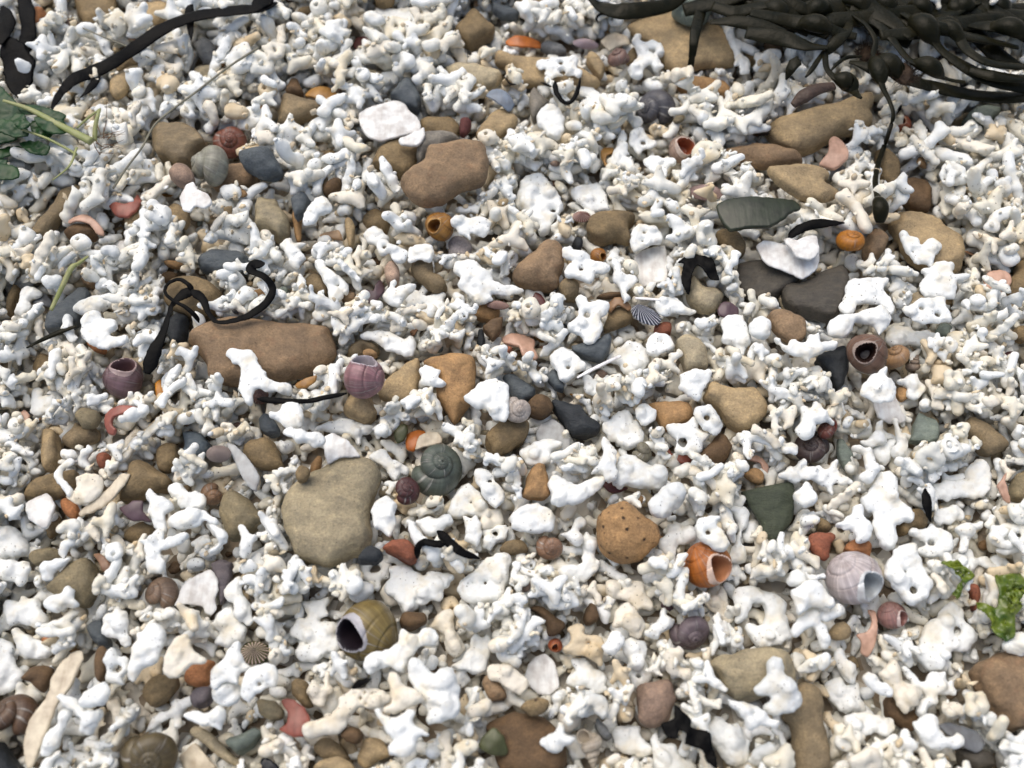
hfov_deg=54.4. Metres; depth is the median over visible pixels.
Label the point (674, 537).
coral fragment
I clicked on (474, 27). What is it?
stone
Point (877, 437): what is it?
coral fragment
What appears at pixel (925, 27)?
wrack frond
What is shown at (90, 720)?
coral fragment
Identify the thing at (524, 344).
shell fragment
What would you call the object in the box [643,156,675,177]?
coral fragment
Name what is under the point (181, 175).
pebble
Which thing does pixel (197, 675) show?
pebble
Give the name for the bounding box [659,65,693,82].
coral fragment
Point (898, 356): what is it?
snail shell
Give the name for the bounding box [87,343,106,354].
pebble
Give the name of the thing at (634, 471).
coral fragment
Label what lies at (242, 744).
pebble
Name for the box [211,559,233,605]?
stone
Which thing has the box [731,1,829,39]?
wrack frond
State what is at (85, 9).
stone
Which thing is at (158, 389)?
shell fragment
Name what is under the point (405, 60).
coral fragment
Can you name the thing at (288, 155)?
coral fragment
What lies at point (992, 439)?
stone
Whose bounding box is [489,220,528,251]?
coral fragment
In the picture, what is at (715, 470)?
coral fragment
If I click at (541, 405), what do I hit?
pebble
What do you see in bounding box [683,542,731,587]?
snail shell
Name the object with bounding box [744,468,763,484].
pebble
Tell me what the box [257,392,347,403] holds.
seaweed strand
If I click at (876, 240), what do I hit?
stone
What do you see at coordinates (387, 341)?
coral fragment
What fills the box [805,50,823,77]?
wrack frond
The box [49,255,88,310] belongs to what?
plant stalk
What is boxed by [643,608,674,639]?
coral fragment
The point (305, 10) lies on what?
pebble
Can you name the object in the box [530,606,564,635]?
pebble
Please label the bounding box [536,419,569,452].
shell fragment
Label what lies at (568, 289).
pebble
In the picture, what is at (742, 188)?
coral fragment
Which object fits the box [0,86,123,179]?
seaside plant
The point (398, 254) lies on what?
coral fragment
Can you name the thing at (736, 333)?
coral fragment
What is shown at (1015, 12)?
wrack frond
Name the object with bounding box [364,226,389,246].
coral fragment
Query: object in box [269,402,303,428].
coral fragment
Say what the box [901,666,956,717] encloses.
coral fragment
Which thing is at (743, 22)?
wrack frond
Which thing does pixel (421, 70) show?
coral fragment
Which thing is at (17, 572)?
coral fragment
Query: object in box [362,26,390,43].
coral fragment
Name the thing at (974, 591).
pebble
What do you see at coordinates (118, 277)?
pebble
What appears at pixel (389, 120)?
shell fragment
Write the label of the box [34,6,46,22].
pebble
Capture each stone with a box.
[24,470,79,501]
[32,185,79,240]
[41,429,61,472]
[45,287,91,335]
[46,8,54,36]
[46,558,99,608]
[62,422,100,450]
[64,223,98,242]
[74,0,117,30]
[109,65,144,99]
[119,459,172,503]
[136,0,166,26]
[151,122,207,169]
[164,276,222,319]
[167,313,189,342]
[188,316,336,387]
[190,726,245,766]
[193,37,216,64]
[198,249,249,276]
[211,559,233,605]
[214,163,259,192]
[219,490,261,541]
[238,145,283,182]
[243,437,283,471]
[254,197,290,244]
[254,289,265,295]
[278,93,320,124]
[281,456,381,567]
[292,212,301,242]
[372,137,416,178]
[378,358,419,401]
[390,77,420,115]
[400,139,488,208]
[411,260,447,293]
[416,130,459,162]
[420,116,459,136]
[424,353,475,424]
[445,62,501,91]
[455,8,494,51]
[476,109,517,145]
[485,419,528,455]
[486,712,566,767]
[491,3,518,21]
[494,50,599,88]
[512,239,563,293]
[517,0,560,11]
[522,463,549,500]
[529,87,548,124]
[552,399,600,440]
[571,333,611,363]
[586,210,634,246]
[596,501,659,563]
[627,11,734,71]
[636,679,675,728]
[648,401,692,431]
[672,0,711,26]
[675,334,707,371]
[676,76,729,98]
[686,275,722,314]
[700,434,731,462]
[702,381,766,432]
[710,646,795,702]
[715,229,745,258]
[719,143,802,170]
[737,260,799,302]
[741,482,794,541]
[746,51,762,66]
[765,92,872,156]
[767,164,837,202]
[767,309,806,344]
[781,264,849,323]
[781,683,830,767]
[814,346,848,391]
[836,439,852,470]
[861,228,888,260]
[874,148,899,183]
[888,211,964,273]
[902,177,931,213]
[961,105,1000,129]
[965,417,1008,456]
[968,651,1023,731]
[1002,259,1023,300]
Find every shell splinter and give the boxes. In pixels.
[577,355,621,378]
[635,297,659,300]
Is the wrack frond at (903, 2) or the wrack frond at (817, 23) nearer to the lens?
the wrack frond at (817, 23)
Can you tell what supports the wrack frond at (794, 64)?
on the coral gravel at (990, 370)
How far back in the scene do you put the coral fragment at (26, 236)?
0.33 m
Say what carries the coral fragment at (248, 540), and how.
on the coral gravel at (990, 370)
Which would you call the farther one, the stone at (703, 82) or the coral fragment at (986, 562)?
the stone at (703, 82)
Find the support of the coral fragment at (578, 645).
on the coral gravel at (990, 370)
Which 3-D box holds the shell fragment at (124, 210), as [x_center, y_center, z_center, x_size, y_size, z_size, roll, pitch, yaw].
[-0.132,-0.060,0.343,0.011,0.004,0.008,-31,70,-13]
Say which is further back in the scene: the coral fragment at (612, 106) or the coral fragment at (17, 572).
the coral fragment at (612, 106)
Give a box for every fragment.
[0,213,10,241]
[0,452,17,471]
[0,496,23,519]
[0,525,29,558]
[0,558,31,586]
[0,638,23,694]
[3,596,48,628]
[9,225,35,248]
[11,627,52,658]
[14,286,42,317]
[21,410,29,420]
[23,651,83,767]
[25,34,60,61]
[25,493,55,528]
[30,230,54,276]
[30,387,63,415]
[33,292,51,306]
[35,623,75,640]
[39,557,70,580]
[39,750,60,767]
[40,709,72,756]
[43,586,79,612]
[44,11,67,24]
[44,348,61,379]
[50,43,73,73]
[53,101,88,119]
[54,458,74,496]
[56,519,80,539]
[56,694,103,735]
[59,185,81,225]
[61,314,77,342]
[66,473,103,504]
[68,214,104,235]
[73,293,111,314]
[78,682,110,707]
[79,167,115,211]
[79,473,129,516]
[80,310,128,349]
[90,501,116,537]
[93,112,128,144]
[94,553,110,571]
[101,606,131,647]
[102,283,129,305]
[103,648,128,684]
[104,405,137,435]
[105,148,143,180]
[105,542,122,561]
[109,194,141,218]
[109,240,124,249]
[118,400,148,422]
[119,500,151,521]
[124,2,152,33]
[127,623,165,681]
[128,236,156,271]
[132,329,157,346]
[139,528,188,573]
[140,174,173,200]
[144,199,171,226]
[144,696,191,733]
[146,489,173,533]
[154,0,181,19]
[154,377,186,407]
[155,379,162,395]
[156,73,179,94]
[163,634,206,677]
[168,482,206,508]
[168,507,218,529]
[174,0,200,10]
[175,345,198,376]
[175,570,218,615]
[176,602,198,631]
[177,73,219,113]
[179,743,215,767]
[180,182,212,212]
[184,705,225,729]
[202,391,234,407]
[208,35,230,76]
[209,524,227,553]
[210,641,250,689]
[211,607,246,647]
[212,682,240,706]
[216,73,246,96]
[217,0,238,8]
[221,210,248,229]
[224,576,253,625]
[226,41,253,74]
[226,348,292,406]
[227,443,259,491]
[238,524,257,558]
[240,663,278,702]
[249,239,272,260]
[252,612,274,641]
[255,104,279,132]
[258,511,279,537]
[260,757,278,767]
[261,41,285,60]
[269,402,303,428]
[274,137,304,168]
[279,698,309,737]
[280,238,305,268]
[282,560,299,593]
[283,427,325,447]
[284,169,324,186]
[290,597,340,661]
[295,375,316,388]
[302,688,390,738]
[303,196,331,225]
[305,86,336,98]
[306,671,333,706]
[308,284,340,310]
[315,259,348,301]
[315,418,373,445]
[316,93,347,117]
[319,19,350,43]
[320,230,342,240]
[321,148,349,164]
[323,433,359,464]
[325,118,356,147]
[327,363,340,393]
[328,180,365,208]
[328,563,360,601]
[330,651,347,679]
[331,50,352,92]
[343,136,368,152]
[345,575,363,595]
[353,36,367,49]
[358,100,420,141]
[360,330,415,356]
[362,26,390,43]
[363,627,438,674]
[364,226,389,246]
[365,170,386,200]
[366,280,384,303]
[369,449,409,480]
[371,496,396,536]
[374,7,415,28]
[375,708,428,757]
[376,239,407,263]
[379,156,401,193]
[381,16,407,39]
[381,211,416,229]
[383,280,415,307]
[383,672,424,713]
[384,565,453,611]
[391,51,415,75]
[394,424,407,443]
[399,128,424,146]
[404,21,429,38]
[405,290,445,317]
[405,430,424,451]
[406,519,427,544]
[408,244,433,262]
[408,657,460,724]
[409,60,434,85]
[409,386,433,415]
[410,0,453,8]
[415,432,441,449]
[416,514,452,536]
[419,365,445,387]
[428,67,466,86]
[430,609,465,657]
[441,422,476,452]
[447,483,489,518]
[450,215,490,239]
[451,633,491,674]
[451,749,464,767]
[453,259,523,305]
[454,604,475,627]
[456,72,476,104]
[457,552,511,603]
[462,515,481,546]
[464,378,508,421]
[467,698,491,717]
[474,468,504,508]
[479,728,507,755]
[481,525,508,550]
[486,89,514,111]
[487,663,528,694]
[488,175,515,202]
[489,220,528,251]
[501,333,537,359]
[506,35,540,48]
[506,609,527,644]
[508,134,535,153]
[508,615,545,653]
[510,503,554,533]
[514,0,539,23]
[515,173,562,236]
[516,211,539,236]
[519,438,562,465]
[525,654,558,694]
[527,131,558,155]
[531,574,567,604]
[533,292,545,304]
[536,55,581,79]
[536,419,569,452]
[537,104,564,140]
[539,722,574,752]
[547,475,604,506]
[550,347,585,382]
[557,532,599,582]
[560,516,585,546]
[562,0,587,16]
[562,246,609,283]
[563,623,603,665]
[563,690,586,725]
[566,658,607,693]
[567,295,609,344]
[571,184,609,212]
[576,693,608,718]
[579,86,614,119]
[582,374,609,395]
[591,437,617,482]
[599,93,627,115]
[600,147,613,166]
[601,32,629,51]
[601,630,624,655]
[602,409,643,449]
[603,481,627,493]
[605,580,653,610]
[606,130,636,174]
[606,340,649,375]
[609,297,630,312]
[610,259,637,302]
[611,725,652,757]
[612,454,667,489]
[612,602,645,638]
[622,637,646,670]
[628,34,664,79]
[628,127,656,155]
[630,224,662,252]
[634,245,667,286]
[635,403,656,425]
[641,165,681,194]
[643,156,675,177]
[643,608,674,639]
[646,332,674,356]
[648,482,686,518]
[650,733,696,767]
[653,576,673,605]
[655,296,695,316]
[658,523,696,555]
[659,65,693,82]
[663,648,691,680]
[666,214,695,242]
[666,416,710,454]
[667,449,692,463]
[678,368,711,401]
[679,148,705,177]
[682,447,711,463]
[689,80,720,103]
[691,140,723,165]
[691,660,727,691]
[693,404,722,435]
[695,463,724,480]
[695,515,729,551]
[696,219,716,246]
[703,116,734,131]
[705,586,733,623]
[708,473,736,507]
[708,716,749,766]
[716,196,800,231]
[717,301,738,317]
[720,171,753,198]
[720,314,751,354]
[723,26,759,74]
[724,90,773,109]
[728,699,779,730]
[730,506,749,563]
[732,586,791,646]
[734,98,772,135]
[748,316,770,339]
[749,455,768,472]
[749,560,782,578]
[751,424,781,448]
[754,656,801,715]
[756,240,818,279]
[762,743,795,767]
[768,376,804,412]
[774,333,837,362]
[778,459,852,495]
[784,235,818,260]
[786,569,825,586]
[790,580,834,614]
[790,603,844,648]
[793,482,817,507]
[795,401,834,439]
[806,197,843,221]
[819,136,848,170]
[824,676,865,713]
[827,305,891,338]
[834,648,857,683]
[835,188,872,233]
[835,504,872,543]
[837,170,870,194]
[838,277,894,314]
[843,712,894,736]
[847,747,882,767]
[851,445,880,483]
[856,610,877,656]
[860,366,895,403]
[860,420,886,447]
[860,471,914,550]
[862,181,896,208]
[862,672,892,696]
[871,383,905,423]
[872,439,895,465]
[878,659,921,713]
[883,543,933,605]
[885,326,934,346]
[888,265,918,276]
[890,418,907,458]
[891,757,911,767]
[894,456,922,475]
[897,374,925,399]
[898,121,950,159]
[899,230,941,266]
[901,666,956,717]
[902,296,951,324]
[908,524,953,557]
[910,134,939,165]
[912,119,927,140]
[912,602,975,671]
[912,714,964,749]
[913,442,945,473]
[919,261,970,299]
[930,146,972,165]
[932,459,991,501]
[933,505,964,525]
[938,136,994,155]
[939,722,984,752]
[943,369,965,390]
[945,160,961,186]
[952,549,1002,571]
[954,521,983,553]
[964,691,989,716]
[966,166,984,197]
[974,185,1004,217]
[983,206,1011,232]
[983,270,1011,291]
[986,67,1023,74]
[986,138,1022,161]
[986,168,1012,197]
[986,715,1008,741]
[997,472,1009,502]
[999,220,1016,242]
[1001,396,1023,418]
[1002,151,1023,202]
[1002,632,1023,655]
[1008,754,1023,767]
[1015,220,1023,241]
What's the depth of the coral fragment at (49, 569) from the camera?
0.29 m
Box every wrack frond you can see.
[588,0,685,19]
[682,0,743,16]
[688,10,705,67]
[710,1,766,16]
[710,16,786,30]
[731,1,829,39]
[743,0,809,36]
[744,27,827,50]
[748,0,795,32]
[749,8,856,39]
[752,0,806,14]
[785,56,801,79]
[800,0,900,14]
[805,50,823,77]
[822,51,862,98]
[824,4,960,26]
[824,20,853,54]
[831,55,861,70]
[842,0,914,39]
[846,6,894,222]
[849,5,965,83]
[849,60,869,73]
[863,26,911,48]
[868,12,1023,39]
[877,0,897,7]
[878,53,1023,102]
[879,0,988,40]
[897,0,907,4]
[900,12,1023,93]
[900,19,1018,49]
[907,0,971,32]
[932,1,1004,48]
[941,19,1023,69]
[947,0,1020,70]
[967,17,1023,42]
[967,66,1023,81]
[969,7,983,13]
[976,4,1023,18]
[978,0,1023,21]
[989,0,1013,8]
[1013,3,1023,9]
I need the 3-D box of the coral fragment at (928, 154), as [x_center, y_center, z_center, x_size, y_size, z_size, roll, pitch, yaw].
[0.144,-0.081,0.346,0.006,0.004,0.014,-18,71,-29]
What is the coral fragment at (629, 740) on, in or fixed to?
on the coral gravel at (990, 370)
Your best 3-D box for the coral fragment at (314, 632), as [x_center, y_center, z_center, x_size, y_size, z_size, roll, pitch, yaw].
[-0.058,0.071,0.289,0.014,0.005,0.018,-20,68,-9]
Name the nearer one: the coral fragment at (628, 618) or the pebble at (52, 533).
the coral fragment at (628, 618)
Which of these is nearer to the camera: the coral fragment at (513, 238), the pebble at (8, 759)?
the pebble at (8, 759)
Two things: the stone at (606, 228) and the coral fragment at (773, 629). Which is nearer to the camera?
the coral fragment at (773, 629)
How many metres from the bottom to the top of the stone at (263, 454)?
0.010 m
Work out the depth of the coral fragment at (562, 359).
0.32 m
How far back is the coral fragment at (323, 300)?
0.32 m
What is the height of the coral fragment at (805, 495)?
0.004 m
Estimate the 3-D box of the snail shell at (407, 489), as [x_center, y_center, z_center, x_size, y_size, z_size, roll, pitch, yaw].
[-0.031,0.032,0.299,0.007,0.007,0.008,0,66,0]
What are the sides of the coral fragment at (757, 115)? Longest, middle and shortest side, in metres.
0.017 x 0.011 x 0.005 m
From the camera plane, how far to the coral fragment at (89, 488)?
0.29 m
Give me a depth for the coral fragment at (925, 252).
0.33 m
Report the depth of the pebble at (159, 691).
0.28 m
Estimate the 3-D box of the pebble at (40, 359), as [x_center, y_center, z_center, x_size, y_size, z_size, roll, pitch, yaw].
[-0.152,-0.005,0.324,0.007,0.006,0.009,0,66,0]
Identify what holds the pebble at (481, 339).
on the coral gravel at (990, 370)
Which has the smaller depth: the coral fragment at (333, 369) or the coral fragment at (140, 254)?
the coral fragment at (333, 369)
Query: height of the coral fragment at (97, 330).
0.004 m
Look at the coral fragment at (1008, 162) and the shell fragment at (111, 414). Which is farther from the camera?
the coral fragment at (1008, 162)
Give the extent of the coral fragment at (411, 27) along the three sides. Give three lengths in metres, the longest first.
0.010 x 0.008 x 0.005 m
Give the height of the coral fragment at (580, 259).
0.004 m
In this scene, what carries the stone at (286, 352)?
on the coral gravel at (990, 370)
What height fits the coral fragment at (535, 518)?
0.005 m
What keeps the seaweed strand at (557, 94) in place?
on the coral gravel at (990, 370)
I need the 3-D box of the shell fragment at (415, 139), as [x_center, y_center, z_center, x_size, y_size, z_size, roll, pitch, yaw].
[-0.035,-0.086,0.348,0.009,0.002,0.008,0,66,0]
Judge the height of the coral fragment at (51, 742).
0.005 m
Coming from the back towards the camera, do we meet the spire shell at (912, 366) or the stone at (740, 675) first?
the spire shell at (912, 366)
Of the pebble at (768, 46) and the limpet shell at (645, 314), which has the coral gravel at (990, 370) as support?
the limpet shell at (645, 314)
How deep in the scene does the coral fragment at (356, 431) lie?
0.31 m
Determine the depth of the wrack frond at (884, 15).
0.35 m
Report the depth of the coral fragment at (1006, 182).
0.34 m
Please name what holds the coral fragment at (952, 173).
on the coral gravel at (990, 370)
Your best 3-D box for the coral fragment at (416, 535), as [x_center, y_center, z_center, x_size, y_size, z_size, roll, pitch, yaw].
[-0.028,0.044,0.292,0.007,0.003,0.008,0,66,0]
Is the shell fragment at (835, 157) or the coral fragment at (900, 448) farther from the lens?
the shell fragment at (835, 157)
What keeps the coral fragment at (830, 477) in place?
on the coral gravel at (990, 370)
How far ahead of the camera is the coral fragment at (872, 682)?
0.27 m
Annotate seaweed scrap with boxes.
[661,704,717,767]
[678,254,718,294]
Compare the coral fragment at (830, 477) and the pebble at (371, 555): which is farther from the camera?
the coral fragment at (830, 477)
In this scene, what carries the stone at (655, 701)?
on the coral gravel at (990, 370)
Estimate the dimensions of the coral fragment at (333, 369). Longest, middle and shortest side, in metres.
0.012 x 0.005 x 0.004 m
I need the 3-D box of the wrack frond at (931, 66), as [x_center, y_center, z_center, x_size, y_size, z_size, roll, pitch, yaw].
[0.135,-0.118,0.344,0.014,0.010,0.050,-38,71,-15]
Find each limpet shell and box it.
[241,641,268,664]
[573,211,590,222]
[631,304,661,325]
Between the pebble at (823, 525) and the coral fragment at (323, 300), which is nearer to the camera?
the pebble at (823, 525)
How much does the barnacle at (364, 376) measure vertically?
0.013 m
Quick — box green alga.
[940,560,1023,641]
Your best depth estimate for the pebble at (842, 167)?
0.35 m
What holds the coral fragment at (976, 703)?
on the coral gravel at (990, 370)
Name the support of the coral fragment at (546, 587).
on the coral gravel at (990, 370)
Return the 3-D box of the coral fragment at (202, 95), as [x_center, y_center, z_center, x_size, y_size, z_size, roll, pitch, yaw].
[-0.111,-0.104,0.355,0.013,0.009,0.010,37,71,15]
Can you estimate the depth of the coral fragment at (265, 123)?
0.35 m
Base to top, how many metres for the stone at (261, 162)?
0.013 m
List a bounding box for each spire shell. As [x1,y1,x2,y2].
[576,729,602,767]
[905,354,920,373]
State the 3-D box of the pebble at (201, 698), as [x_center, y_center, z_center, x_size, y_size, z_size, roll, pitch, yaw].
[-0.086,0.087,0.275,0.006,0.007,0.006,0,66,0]
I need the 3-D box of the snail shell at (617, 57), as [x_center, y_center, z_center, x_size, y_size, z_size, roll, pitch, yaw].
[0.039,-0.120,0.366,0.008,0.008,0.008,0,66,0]
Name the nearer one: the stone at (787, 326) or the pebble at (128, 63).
the stone at (787, 326)
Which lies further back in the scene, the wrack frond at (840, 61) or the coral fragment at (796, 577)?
the wrack frond at (840, 61)
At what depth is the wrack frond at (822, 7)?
0.35 m
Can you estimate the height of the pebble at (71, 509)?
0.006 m
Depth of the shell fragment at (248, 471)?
0.30 m
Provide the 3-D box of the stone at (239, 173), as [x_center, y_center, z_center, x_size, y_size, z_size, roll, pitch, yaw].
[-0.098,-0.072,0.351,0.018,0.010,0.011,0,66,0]
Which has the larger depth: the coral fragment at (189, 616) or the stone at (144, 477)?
the stone at (144, 477)
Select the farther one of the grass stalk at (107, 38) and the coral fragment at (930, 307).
the grass stalk at (107, 38)
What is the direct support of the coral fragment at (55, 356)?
on the coral gravel at (990, 370)
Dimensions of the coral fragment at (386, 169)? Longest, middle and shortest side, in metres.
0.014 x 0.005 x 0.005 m
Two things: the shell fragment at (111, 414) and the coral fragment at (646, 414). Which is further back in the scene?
the coral fragment at (646, 414)
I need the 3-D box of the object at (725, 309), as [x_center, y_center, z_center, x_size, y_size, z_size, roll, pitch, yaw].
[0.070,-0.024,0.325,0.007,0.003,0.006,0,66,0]
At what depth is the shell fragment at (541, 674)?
0.28 m
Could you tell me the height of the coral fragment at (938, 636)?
0.007 m
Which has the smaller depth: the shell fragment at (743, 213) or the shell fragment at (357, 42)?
the shell fragment at (743, 213)
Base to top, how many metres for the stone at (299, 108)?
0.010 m
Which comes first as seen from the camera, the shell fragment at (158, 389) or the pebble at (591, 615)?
the pebble at (591, 615)
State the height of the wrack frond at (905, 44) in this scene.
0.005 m
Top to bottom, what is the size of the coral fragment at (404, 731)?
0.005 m
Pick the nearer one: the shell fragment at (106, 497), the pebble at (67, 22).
the shell fragment at (106, 497)
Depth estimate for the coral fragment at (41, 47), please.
0.36 m
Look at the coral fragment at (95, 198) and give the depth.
0.34 m
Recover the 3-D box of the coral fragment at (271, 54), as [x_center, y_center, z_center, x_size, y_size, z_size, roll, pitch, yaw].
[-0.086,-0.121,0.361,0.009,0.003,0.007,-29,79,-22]
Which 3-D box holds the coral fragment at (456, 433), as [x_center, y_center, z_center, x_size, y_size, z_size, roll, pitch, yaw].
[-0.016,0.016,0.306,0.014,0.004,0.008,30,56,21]
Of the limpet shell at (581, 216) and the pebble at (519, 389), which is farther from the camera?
the limpet shell at (581, 216)
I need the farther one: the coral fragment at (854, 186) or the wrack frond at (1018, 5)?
the wrack frond at (1018, 5)
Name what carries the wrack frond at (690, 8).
on the coral gravel at (990, 370)
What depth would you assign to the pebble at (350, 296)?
0.33 m
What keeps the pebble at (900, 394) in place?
on the coral gravel at (990, 370)
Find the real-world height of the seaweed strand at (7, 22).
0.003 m
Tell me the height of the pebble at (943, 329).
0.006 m
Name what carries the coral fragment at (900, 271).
on the coral gravel at (990, 370)
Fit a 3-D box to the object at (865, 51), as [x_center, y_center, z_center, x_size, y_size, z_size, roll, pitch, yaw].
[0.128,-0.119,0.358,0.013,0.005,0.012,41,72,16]
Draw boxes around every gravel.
[0,0,1023,767]
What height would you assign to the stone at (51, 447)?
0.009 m
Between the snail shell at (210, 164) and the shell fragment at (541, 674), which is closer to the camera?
the shell fragment at (541, 674)
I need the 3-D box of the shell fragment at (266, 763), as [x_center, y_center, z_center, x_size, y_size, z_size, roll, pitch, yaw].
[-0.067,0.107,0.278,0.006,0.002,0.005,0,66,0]
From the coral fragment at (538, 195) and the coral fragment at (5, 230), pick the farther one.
the coral fragment at (538, 195)
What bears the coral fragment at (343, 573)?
on the coral gravel at (990, 370)
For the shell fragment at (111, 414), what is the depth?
0.30 m
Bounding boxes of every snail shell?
[0,694,38,735]
[102,358,142,398]
[121,732,177,767]
[145,577,178,607]
[191,145,228,186]
[200,483,222,505]
[213,126,246,158]
[253,389,268,404]
[336,600,397,660]
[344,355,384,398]
[395,477,419,504]
[411,444,461,496]
[425,212,453,241]
[507,397,530,422]
[536,535,562,559]
[548,638,562,652]
[590,248,605,261]
[607,48,629,66]
[632,442,651,462]
[637,89,675,124]
[668,136,695,162]
[669,616,709,649]
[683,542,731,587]
[795,431,829,462]
[817,419,836,438]
[825,551,883,604]
[835,230,864,250]
[846,334,887,373]
[877,601,907,628]
[885,345,909,368]
[898,115,911,132]
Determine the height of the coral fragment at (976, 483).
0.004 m
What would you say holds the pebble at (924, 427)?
on the coral gravel at (990, 370)
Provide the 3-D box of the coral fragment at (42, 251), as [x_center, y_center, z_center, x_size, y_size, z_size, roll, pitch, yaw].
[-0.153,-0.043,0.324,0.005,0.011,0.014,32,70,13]
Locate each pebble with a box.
[0,742,23,767]
[6,285,20,317]
[21,665,54,692]
[29,548,65,565]
[33,353,48,380]
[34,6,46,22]
[46,515,61,538]
[60,498,79,518]
[65,18,78,25]
[75,408,100,428]
[81,276,94,289]
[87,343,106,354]
[87,620,112,648]
[94,646,106,682]
[96,452,111,468]
[116,57,137,71]
[116,271,141,282]
[124,211,139,223]
[124,521,155,542]
[142,675,179,707]
[156,443,179,473]
[161,272,178,282]
[164,260,183,269]
[168,203,190,229]
[169,163,194,188]
[183,431,211,458]
[184,660,214,686]
[190,686,212,708]
[194,65,209,76]
[223,206,232,213]
[225,728,261,755]
[257,699,284,720]
[259,413,280,437]
[268,550,278,555]
[279,286,289,292]
[286,78,303,97]
[289,7,293,21]
[291,191,310,221]
[291,678,313,707]
[295,465,309,482]
[297,6,310,14]
[305,274,328,296]
[310,456,321,471]
[313,737,349,759]
[314,756,354,767]
[322,150,334,164]
[323,178,341,197]
[341,727,363,743]
[342,291,355,302]
[343,395,376,424]
[345,217,354,247]
[348,339,379,356]
[357,545,382,565]
[357,738,389,767]
[362,209,389,234]
[363,349,377,358]
[375,0,394,9]
[383,539,416,565]
[384,261,399,287]
[400,611,426,631]
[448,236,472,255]
[460,117,471,137]
[472,304,499,322]
[477,329,484,345]
[482,675,506,701]
[483,317,502,341]
[498,198,508,205]
[500,540,527,554]
[501,79,511,86]
[503,374,535,401]
[507,346,512,353]
[520,697,548,716]
[528,394,552,420]
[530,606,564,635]
[540,41,565,56]
[547,369,563,392]
[550,160,559,166]
[558,278,578,302]
[571,237,582,249]
[583,603,598,625]
[586,51,604,80]
[593,369,607,378]
[594,718,611,740]
[596,292,621,299]
[604,307,632,332]
[626,47,636,65]
[654,322,671,335]
[673,115,684,123]
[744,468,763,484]
[764,43,782,59]
[808,532,835,560]
[816,518,831,531]
[828,622,850,640]
[829,165,845,181]
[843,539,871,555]
[847,656,859,668]
[883,697,918,731]
[895,387,906,401]
[896,508,927,536]
[908,413,939,444]
[935,323,951,336]
[955,748,994,767]
[967,584,980,611]
[1008,471,1023,502]
[1012,326,1023,343]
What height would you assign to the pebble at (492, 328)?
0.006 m
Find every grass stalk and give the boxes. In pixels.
[82,28,148,57]
[112,47,259,188]
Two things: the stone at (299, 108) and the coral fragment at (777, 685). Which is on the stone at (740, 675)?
the coral fragment at (777, 685)
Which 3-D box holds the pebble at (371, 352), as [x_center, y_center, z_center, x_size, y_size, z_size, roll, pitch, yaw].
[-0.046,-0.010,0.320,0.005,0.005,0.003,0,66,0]
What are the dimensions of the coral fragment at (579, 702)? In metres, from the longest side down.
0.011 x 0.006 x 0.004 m
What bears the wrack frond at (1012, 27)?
on the coral gravel at (990, 370)
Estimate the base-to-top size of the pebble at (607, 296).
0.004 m
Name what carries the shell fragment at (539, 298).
on the coral gravel at (990, 370)
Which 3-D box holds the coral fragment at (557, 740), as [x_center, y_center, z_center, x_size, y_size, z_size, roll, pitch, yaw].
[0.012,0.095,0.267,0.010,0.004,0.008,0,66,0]
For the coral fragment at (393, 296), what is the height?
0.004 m
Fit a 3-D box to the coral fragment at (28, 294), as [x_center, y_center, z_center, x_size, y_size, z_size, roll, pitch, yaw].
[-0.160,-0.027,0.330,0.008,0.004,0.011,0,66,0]
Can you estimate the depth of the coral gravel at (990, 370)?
0.32 m
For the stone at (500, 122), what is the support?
on the coral gravel at (990, 370)
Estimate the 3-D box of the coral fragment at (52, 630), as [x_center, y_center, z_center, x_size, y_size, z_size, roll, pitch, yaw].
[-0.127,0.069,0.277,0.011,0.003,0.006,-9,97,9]
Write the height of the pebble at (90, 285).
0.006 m
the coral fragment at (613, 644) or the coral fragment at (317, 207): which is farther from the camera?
the coral fragment at (317, 207)
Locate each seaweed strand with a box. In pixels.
[0,5,15,44]
[0,36,35,97]
[17,0,36,51]
[26,325,76,347]
[51,0,277,108]
[143,259,275,373]
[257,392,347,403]
[352,678,371,688]
[414,530,479,558]
[552,77,580,104]
[788,219,844,237]
[922,488,931,521]
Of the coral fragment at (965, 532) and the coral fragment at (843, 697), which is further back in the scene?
the coral fragment at (965, 532)
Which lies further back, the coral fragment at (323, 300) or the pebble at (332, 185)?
the pebble at (332, 185)
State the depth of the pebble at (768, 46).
0.37 m
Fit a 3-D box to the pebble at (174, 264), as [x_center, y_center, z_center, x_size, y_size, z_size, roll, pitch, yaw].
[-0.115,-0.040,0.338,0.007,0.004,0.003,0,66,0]
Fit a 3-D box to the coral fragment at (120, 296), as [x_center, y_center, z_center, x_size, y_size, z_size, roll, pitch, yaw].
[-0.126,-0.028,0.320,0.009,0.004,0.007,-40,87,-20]
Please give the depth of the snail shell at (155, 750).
0.27 m
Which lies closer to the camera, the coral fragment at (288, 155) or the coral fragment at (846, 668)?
the coral fragment at (846, 668)
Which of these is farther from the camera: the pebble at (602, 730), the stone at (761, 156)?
the stone at (761, 156)
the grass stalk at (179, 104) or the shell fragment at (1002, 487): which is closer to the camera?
the shell fragment at (1002, 487)
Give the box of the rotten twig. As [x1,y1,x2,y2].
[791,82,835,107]
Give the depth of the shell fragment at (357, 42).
0.38 m
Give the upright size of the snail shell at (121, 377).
0.014 m

